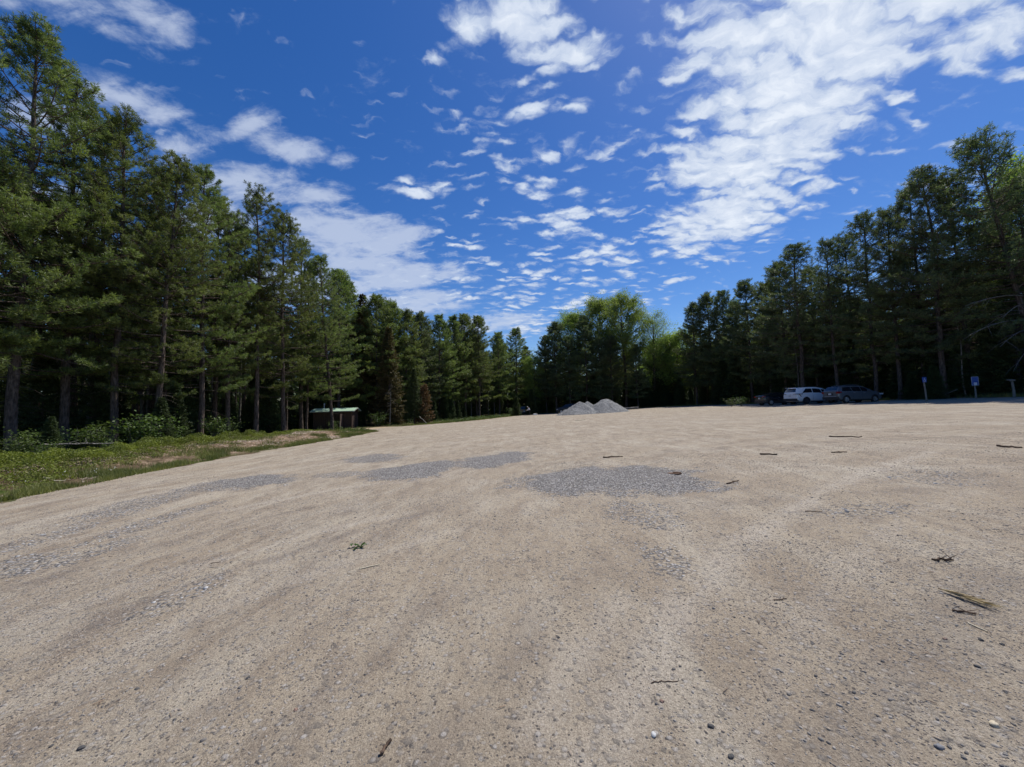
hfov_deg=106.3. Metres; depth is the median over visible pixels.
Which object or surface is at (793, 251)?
pine tree
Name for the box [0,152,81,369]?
pine tree
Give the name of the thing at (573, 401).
spruce tree
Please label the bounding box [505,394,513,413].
spruce tree
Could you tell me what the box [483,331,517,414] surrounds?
pine tree
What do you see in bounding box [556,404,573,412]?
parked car
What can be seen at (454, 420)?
edge plants
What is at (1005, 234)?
pine tree
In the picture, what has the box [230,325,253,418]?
pine tree
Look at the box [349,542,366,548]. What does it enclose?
leaf sprig
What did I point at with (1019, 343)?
pine tree
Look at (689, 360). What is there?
pine tree
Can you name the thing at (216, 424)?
shrub
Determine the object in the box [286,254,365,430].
pine tree
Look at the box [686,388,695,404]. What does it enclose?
spruce tree
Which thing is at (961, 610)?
twig
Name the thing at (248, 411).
spruce tree
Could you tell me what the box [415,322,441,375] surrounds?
pine tree
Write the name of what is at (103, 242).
pine tree
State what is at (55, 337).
pine tree
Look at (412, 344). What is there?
pine tree
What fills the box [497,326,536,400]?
pine tree
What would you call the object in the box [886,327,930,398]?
spruce tree
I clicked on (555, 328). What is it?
pine tree
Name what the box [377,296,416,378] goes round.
pine tree
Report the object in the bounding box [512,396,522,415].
spruce tree
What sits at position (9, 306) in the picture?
pine tree
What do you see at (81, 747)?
stone
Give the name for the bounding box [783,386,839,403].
parked van
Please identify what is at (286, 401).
pine tree
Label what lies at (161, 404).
spruce tree
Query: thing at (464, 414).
spruce tree
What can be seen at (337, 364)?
pine tree
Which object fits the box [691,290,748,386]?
pine tree
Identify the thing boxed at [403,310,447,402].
pine tree
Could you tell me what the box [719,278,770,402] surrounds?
pine tree
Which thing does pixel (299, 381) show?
pine tree
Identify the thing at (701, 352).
pine tree
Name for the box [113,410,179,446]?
shrub
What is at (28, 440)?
shrub
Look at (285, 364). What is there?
pine tree
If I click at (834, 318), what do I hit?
pine tree
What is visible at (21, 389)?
pine tree
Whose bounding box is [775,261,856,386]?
pine tree
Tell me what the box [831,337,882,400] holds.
spruce tree
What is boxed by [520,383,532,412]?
spruce tree
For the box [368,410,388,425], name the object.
shrub
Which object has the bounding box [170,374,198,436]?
spruce tree
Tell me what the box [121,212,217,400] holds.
pine tree
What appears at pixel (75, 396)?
pine tree
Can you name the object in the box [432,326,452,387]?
pine tree
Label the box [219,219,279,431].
pine tree
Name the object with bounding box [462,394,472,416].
spruce tree
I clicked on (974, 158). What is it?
pine tree
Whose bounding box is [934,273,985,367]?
pine tree
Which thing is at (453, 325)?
pine tree
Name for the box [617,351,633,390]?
pine tree
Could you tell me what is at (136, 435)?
shrub
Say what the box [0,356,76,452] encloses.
spruce tree
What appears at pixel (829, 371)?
spruce tree
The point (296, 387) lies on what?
pine tree
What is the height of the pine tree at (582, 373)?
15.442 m
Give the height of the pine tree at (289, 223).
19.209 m
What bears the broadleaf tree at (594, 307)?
on the ground at (155, 460)
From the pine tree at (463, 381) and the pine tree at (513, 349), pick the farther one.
the pine tree at (513, 349)
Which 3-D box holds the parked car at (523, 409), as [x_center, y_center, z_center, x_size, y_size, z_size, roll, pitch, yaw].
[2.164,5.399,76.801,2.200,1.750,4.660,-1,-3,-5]
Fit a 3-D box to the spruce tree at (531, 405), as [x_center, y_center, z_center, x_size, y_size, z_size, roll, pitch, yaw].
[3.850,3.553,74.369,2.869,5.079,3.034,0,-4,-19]
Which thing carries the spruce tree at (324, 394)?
on the ground at (155, 460)
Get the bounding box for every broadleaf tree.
[544,303,594,390]
[572,289,628,364]
[593,287,654,406]
[633,305,678,404]
[637,332,682,391]
[641,324,703,391]
[946,145,1023,281]
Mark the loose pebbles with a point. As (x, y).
(772, 762)
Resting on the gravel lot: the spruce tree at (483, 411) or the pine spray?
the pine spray
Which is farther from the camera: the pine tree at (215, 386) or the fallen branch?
the pine tree at (215, 386)
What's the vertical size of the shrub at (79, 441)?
1.259 m
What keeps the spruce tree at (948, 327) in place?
on the ground at (155, 460)
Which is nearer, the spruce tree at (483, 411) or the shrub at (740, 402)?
the shrub at (740, 402)
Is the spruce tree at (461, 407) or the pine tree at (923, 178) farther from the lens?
the spruce tree at (461, 407)
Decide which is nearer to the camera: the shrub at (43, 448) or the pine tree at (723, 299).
the shrub at (43, 448)
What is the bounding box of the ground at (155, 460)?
[0,388,1023,502]
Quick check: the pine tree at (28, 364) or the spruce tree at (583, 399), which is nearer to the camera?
the pine tree at (28, 364)
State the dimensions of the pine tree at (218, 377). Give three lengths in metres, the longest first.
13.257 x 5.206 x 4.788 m
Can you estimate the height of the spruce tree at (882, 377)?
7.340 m
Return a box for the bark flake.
[668,472,681,474]
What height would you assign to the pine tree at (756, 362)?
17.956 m
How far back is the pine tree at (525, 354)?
89.88 m
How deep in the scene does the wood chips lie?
17.77 m
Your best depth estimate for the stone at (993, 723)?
1.77 m
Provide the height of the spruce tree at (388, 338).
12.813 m
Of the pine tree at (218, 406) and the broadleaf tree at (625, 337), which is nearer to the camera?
the pine tree at (218, 406)
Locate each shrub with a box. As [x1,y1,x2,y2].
[0,436,37,454]
[3,426,46,452]
[18,426,114,448]
[25,439,63,452]
[64,427,113,448]
[77,417,125,449]
[88,437,134,446]
[106,412,163,443]
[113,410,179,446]
[164,423,186,437]
[199,415,235,435]
[211,422,248,435]
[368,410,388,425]
[723,398,738,406]
[732,396,746,404]
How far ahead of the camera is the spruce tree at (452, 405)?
60.91 m
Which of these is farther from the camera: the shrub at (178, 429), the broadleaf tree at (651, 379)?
the broadleaf tree at (651, 379)
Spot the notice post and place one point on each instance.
(1013, 388)
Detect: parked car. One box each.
[519,406,528,414]
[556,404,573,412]
[754,392,799,404]
[822,385,882,402]
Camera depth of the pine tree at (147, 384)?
30.95 m
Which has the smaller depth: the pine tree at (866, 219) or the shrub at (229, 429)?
the shrub at (229, 429)
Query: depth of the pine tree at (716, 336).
70.22 m
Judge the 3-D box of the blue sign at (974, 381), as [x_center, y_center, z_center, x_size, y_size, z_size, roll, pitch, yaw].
[35.292,0.388,29.276,0.474,1.805,0.140,-2,-3,6]
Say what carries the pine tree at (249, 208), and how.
on the ground at (155, 460)
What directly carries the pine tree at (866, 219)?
on the ground at (155, 460)
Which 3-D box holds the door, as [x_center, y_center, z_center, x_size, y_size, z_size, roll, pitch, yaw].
[-20.216,4.131,42.853,0.840,1.920,0.073,-1,-3,-7]
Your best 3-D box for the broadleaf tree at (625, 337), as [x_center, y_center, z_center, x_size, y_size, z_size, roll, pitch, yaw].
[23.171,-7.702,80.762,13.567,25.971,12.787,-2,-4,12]
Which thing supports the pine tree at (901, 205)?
on the ground at (155, 460)
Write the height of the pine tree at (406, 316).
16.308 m
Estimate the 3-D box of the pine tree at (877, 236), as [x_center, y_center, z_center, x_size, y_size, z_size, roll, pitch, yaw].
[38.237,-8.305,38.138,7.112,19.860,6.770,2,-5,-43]
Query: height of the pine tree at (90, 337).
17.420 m
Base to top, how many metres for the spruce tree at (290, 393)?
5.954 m
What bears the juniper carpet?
on the ground at (155, 460)
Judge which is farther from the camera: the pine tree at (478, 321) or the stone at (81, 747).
the pine tree at (478, 321)
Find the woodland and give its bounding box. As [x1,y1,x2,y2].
[0,328,1023,439]
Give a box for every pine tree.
[0,8,150,451]
[0,72,164,446]
[0,81,81,381]
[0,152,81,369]
[0,191,101,444]
[0,235,43,375]
[0,286,46,387]
[0,297,46,419]
[8,112,168,430]
[23,328,108,379]
[31,259,113,435]
[35,230,79,414]
[40,102,199,445]
[42,282,108,428]
[73,172,109,423]
[86,326,136,438]
[87,149,230,431]
[91,161,200,427]
[101,310,156,434]
[104,295,169,428]
[112,163,267,435]
[119,210,154,438]
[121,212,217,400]
[144,238,159,414]
[179,207,279,433]
[181,192,265,435]
[192,326,239,391]
[193,301,248,420]
[193,327,239,400]
[205,259,224,416]
[209,179,297,432]
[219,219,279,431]
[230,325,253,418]
[235,208,324,431]
[235,303,248,420]
[241,292,295,430]
[247,329,279,405]
[261,309,306,429]
[263,316,303,408]
[268,236,341,429]
[279,259,329,428]
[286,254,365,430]
[290,311,333,424]
[292,330,320,426]
[311,268,378,407]
[313,281,375,407]
[327,313,349,405]
[342,313,379,423]
[349,293,407,424]
[371,301,420,415]
[371,307,403,363]
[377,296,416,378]
[393,307,429,413]
[396,313,426,418]
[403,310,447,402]
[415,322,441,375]
[424,314,464,413]
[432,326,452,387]
[436,313,476,412]
[441,320,474,409]
[449,313,488,416]
[460,315,501,415]
[462,329,487,416]
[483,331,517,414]
[489,339,513,410]
[491,367,497,414]
[494,342,515,413]
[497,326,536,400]
[506,347,519,379]
[511,346,533,403]
[520,350,547,408]
[525,335,561,412]
[535,320,576,412]
[553,334,587,403]
[561,314,613,401]
[573,346,590,391]
[585,335,618,399]
[595,335,627,400]
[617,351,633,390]
[621,343,651,406]
[671,301,714,404]
[677,329,701,403]
[687,291,734,403]
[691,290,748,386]
[698,334,716,389]
[707,329,729,387]
[714,299,758,396]
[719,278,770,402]
[733,280,794,390]
[737,326,759,401]
[745,261,818,391]
[747,240,843,402]
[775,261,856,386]
[782,296,821,380]
[796,236,872,401]
[807,301,843,381]
[810,230,892,384]
[814,286,861,350]
[823,209,914,391]
[850,203,945,398]
[859,286,905,347]
[864,250,935,370]
[865,162,1006,397]
[879,183,973,395]
[896,167,1023,394]
[919,120,1023,373]
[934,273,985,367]
[966,184,1023,391]
[967,172,1023,351]
[974,235,1023,367]
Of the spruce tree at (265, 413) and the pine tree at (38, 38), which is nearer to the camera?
the pine tree at (38, 38)
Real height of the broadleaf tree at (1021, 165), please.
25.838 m
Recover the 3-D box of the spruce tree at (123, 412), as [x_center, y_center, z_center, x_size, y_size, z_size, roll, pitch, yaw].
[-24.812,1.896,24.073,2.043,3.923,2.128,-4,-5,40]
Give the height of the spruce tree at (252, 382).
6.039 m
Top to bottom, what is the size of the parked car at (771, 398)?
1.470 m
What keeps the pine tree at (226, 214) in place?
on the ground at (155, 460)
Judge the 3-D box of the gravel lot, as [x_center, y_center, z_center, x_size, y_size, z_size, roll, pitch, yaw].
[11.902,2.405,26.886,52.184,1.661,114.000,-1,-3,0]
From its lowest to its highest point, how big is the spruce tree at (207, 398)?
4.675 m
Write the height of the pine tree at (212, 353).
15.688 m
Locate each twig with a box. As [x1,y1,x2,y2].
[380,738,391,755]
[651,680,677,683]
[829,436,861,437]
[931,550,957,562]
[952,605,980,614]
[996,445,1022,447]
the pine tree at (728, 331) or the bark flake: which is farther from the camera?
the pine tree at (728, 331)
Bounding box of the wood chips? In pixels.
[0,431,338,481]
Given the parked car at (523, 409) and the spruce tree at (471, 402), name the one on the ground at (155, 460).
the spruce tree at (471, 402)
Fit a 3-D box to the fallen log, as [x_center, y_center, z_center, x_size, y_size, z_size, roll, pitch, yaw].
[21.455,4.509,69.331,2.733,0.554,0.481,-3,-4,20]
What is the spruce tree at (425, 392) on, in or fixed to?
on the ground at (155, 460)
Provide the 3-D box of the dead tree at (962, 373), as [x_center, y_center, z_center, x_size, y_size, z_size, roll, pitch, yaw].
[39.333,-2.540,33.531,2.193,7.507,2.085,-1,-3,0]
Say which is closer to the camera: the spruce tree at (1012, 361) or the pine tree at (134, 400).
the pine tree at (134, 400)
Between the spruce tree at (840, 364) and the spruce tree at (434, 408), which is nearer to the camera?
the spruce tree at (840, 364)
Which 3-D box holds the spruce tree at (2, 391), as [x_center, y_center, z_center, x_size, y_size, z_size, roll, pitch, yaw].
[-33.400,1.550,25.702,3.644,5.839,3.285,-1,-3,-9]
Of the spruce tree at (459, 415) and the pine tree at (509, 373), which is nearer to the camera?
the spruce tree at (459, 415)
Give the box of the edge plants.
[317,413,521,431]
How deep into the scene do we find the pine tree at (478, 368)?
72.61 m
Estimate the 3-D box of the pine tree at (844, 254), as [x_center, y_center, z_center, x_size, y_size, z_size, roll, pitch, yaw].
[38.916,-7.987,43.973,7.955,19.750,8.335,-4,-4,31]
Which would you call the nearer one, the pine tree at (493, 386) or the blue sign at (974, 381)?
the blue sign at (974, 381)
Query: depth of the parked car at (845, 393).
36.35 m
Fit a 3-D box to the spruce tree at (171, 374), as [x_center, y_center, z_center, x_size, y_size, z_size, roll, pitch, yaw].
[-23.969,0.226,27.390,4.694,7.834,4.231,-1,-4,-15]
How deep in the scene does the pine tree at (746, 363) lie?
65.27 m
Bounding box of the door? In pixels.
[327,412,334,428]
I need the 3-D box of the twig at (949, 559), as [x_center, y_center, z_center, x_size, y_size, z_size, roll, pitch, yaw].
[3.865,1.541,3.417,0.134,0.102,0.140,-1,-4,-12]
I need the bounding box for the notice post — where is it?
[1008,379,1015,397]
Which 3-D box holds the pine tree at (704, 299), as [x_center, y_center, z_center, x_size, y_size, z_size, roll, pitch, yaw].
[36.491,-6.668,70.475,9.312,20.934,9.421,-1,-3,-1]
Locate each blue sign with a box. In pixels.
[922,377,927,401]
[971,377,978,398]
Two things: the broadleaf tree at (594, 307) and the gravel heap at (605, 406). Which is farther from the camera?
the broadleaf tree at (594, 307)
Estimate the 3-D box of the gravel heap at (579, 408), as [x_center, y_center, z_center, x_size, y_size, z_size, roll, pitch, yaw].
[10.425,3.865,58.858,7.840,2.196,7.840,-1,-3,0]
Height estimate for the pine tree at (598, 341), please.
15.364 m
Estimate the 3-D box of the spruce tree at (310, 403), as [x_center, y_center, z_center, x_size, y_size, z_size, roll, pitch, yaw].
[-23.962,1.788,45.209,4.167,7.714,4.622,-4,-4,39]
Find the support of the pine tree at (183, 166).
on the ground at (155, 460)
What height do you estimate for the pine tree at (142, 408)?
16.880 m
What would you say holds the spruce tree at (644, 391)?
on the ground at (155, 460)
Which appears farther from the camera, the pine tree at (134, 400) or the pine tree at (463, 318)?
the pine tree at (463, 318)
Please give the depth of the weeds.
32.95 m
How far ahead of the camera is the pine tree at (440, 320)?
60.98 m
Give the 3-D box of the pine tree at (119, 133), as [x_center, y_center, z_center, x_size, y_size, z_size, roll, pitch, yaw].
[-21.405,-5.963,21.295,6.658,18.947,6.329,1,-4,-32]
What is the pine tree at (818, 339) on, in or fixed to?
on the ground at (155, 460)
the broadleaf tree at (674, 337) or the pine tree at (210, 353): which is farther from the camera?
the broadleaf tree at (674, 337)
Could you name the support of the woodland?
on the ground at (155, 460)
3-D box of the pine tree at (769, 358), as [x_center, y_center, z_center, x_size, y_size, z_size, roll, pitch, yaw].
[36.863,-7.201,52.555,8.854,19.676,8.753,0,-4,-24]
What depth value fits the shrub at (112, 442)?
16.83 m
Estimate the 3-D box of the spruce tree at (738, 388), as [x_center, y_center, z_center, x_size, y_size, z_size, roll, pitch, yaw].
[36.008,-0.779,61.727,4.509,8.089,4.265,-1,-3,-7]
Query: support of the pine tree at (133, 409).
on the ground at (155, 460)
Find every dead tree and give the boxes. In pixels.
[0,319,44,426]
[383,392,391,422]
[790,339,805,402]
[953,313,980,396]
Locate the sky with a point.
(505, 163)
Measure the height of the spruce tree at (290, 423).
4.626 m
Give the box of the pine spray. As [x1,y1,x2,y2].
[938,588,1006,610]
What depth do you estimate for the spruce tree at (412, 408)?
53.57 m
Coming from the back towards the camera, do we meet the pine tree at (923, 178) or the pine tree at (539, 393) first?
the pine tree at (539, 393)
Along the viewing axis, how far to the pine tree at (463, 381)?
68.81 m
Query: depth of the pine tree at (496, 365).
89.98 m
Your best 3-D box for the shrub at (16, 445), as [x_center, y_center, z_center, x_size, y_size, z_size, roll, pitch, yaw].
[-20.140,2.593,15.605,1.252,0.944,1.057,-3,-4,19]
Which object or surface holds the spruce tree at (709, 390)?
on the ground at (155, 460)
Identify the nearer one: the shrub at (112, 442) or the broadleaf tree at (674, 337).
the shrub at (112, 442)
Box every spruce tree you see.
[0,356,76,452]
[0,366,28,448]
[31,416,65,452]
[56,360,125,448]
[77,342,131,437]
[97,384,130,442]
[137,341,209,440]
[145,396,177,438]
[162,385,194,441]
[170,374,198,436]
[188,377,219,434]
[189,377,207,435]
[209,377,237,434]
[218,392,242,434]
[237,375,267,432]
[239,395,259,434]
[251,373,280,432]
[261,383,276,432]
[278,387,298,427]
[278,392,295,430]
[292,370,323,428]
[315,382,334,407]
[335,294,386,425]
[368,325,407,423]
[374,388,394,424]
[393,383,411,423]
[401,385,419,422]
[403,368,424,423]
[415,384,434,423]
[428,400,439,420]
[438,389,450,419]
[446,396,456,419]
[451,389,463,417]
[453,400,462,418]
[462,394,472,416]
[462,405,466,417]
[470,393,475,415]
[472,384,490,416]
[489,378,505,414]
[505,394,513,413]
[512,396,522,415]
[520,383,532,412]
[525,389,538,414]
[571,387,580,403]
[579,389,589,402]
[588,376,603,404]
[610,381,622,405]
[620,382,632,406]
[628,371,645,406]
[633,375,652,406]
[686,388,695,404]
[693,374,711,402]
[718,371,735,404]
[721,355,750,402]
[788,345,821,387]
[818,354,842,388]
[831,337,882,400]
[832,354,862,385]
[863,338,895,396]
[883,362,908,398]
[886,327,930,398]
[920,366,951,399]
[922,323,989,394]
[970,314,1023,391]
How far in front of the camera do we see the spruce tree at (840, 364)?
45.97 m
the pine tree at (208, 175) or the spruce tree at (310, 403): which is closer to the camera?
the pine tree at (208, 175)
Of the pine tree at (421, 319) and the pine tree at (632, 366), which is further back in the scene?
the pine tree at (632, 366)
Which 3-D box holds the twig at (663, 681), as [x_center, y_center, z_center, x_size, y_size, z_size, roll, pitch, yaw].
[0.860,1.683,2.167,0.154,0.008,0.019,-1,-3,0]
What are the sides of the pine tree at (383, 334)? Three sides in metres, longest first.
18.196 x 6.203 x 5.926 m
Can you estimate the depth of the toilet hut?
42.94 m
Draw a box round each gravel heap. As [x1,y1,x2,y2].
[555,402,595,415]
[591,399,628,413]
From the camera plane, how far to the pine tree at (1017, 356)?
33.26 m
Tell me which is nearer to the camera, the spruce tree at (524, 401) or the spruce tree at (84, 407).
the spruce tree at (84, 407)
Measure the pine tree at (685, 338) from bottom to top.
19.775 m
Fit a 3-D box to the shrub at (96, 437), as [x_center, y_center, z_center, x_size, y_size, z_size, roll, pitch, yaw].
[-18.720,2.334,17.416,1.321,1.640,2.180,1,-4,-31]
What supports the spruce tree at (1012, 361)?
on the ground at (155, 460)
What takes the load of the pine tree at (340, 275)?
on the ground at (155, 460)
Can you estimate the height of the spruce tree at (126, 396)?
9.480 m
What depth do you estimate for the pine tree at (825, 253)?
43.22 m
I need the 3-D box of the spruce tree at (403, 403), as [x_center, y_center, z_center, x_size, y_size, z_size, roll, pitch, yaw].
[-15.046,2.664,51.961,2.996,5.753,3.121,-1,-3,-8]
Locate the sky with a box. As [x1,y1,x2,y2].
[0,0,1023,404]
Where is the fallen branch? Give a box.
[44,438,114,444]
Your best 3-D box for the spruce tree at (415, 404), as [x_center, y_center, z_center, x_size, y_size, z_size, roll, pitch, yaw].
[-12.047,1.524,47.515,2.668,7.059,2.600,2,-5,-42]
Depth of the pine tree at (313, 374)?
46.85 m
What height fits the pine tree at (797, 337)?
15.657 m
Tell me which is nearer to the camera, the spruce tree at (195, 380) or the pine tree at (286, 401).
the spruce tree at (195, 380)
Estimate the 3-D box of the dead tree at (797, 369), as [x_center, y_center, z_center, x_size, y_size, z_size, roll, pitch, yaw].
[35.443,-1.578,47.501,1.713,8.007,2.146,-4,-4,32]
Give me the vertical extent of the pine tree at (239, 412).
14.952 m
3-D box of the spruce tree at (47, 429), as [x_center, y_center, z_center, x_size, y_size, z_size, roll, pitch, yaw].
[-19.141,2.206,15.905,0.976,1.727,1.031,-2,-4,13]
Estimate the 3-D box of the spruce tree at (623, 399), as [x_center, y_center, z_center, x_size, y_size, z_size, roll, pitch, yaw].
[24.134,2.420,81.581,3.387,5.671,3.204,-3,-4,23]
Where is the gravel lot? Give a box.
[0,397,1023,766]
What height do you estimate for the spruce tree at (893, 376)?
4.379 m
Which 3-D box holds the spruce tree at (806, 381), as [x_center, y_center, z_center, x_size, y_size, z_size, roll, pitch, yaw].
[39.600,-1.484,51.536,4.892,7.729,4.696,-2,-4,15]
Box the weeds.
[639,391,1023,407]
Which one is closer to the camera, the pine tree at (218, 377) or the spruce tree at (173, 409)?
the spruce tree at (173, 409)
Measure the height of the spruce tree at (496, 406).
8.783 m
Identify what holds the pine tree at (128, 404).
on the ground at (155, 460)
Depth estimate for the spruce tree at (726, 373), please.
63.15 m
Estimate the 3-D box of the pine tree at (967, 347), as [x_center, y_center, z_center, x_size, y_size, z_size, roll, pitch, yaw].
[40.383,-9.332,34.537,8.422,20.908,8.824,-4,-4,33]
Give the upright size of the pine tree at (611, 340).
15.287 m
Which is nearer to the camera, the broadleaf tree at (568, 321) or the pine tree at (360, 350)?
the pine tree at (360, 350)
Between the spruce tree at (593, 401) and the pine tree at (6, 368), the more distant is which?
the spruce tree at (593, 401)
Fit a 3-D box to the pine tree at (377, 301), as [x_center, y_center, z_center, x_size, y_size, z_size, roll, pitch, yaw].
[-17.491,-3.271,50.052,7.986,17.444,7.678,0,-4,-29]
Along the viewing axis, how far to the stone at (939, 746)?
1.68 m
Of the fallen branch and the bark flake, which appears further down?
the bark flake
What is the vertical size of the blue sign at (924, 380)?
2.019 m
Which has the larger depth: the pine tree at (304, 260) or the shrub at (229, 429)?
the pine tree at (304, 260)
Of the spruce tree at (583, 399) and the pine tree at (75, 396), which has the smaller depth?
the pine tree at (75, 396)
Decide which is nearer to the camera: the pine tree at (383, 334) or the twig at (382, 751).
the twig at (382, 751)
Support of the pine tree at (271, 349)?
on the ground at (155, 460)
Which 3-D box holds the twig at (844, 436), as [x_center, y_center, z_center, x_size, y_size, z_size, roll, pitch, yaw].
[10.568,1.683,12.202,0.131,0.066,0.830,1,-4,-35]
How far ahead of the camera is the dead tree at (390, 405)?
46.47 m
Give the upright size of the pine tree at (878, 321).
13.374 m
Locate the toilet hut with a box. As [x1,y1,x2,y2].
[309,404,360,429]
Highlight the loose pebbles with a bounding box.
[0,432,1023,766]
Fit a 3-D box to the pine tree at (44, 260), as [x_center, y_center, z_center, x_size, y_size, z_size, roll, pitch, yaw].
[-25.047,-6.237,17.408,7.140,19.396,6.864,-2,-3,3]
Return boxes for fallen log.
[624,407,638,409]
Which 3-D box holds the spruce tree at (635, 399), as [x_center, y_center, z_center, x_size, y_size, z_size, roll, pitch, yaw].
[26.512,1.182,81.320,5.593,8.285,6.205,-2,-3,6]
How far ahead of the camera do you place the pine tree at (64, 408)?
19.95 m
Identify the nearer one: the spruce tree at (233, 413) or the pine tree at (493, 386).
the spruce tree at (233, 413)
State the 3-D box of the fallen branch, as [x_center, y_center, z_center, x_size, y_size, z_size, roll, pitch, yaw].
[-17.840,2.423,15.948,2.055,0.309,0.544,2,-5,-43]
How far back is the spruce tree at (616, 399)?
82.72 m
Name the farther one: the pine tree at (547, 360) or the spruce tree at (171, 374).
the pine tree at (547, 360)
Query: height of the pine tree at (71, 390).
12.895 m
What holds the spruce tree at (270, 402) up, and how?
on the ground at (155, 460)
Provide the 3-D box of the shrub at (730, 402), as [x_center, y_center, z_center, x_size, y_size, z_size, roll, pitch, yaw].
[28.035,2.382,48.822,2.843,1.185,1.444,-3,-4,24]
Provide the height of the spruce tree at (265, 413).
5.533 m
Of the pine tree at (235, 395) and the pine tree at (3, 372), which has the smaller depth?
the pine tree at (3, 372)
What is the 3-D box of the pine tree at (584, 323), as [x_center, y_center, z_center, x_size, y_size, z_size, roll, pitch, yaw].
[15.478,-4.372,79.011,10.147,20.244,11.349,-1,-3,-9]
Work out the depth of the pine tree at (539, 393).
81.32 m
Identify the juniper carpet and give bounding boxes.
[0,429,322,488]
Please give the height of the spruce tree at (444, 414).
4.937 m
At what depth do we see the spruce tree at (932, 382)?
33.33 m
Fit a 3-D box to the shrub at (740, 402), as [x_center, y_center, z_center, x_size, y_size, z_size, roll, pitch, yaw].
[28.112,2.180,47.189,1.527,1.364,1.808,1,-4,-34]
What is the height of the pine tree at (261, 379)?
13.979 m
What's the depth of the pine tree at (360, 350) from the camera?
52.20 m
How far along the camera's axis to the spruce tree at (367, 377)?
50.05 m
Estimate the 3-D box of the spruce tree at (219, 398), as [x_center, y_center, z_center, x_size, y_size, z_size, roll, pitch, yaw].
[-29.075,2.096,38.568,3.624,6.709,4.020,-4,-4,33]
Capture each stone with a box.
[76,745,85,750]
[728,753,733,759]
[933,743,944,749]
[989,720,999,727]
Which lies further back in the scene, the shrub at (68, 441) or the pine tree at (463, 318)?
the pine tree at (463, 318)
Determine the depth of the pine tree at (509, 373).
87.28 m
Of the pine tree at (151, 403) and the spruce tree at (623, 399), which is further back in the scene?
the spruce tree at (623, 399)
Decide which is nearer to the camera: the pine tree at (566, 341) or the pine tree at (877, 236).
the pine tree at (877, 236)
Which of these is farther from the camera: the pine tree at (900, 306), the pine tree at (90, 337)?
the pine tree at (900, 306)
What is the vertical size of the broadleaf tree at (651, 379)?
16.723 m
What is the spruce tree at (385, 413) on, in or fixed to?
on the ground at (155, 460)
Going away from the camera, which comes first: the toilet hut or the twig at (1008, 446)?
the twig at (1008, 446)
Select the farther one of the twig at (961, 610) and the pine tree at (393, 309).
the pine tree at (393, 309)
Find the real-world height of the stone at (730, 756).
0.016 m

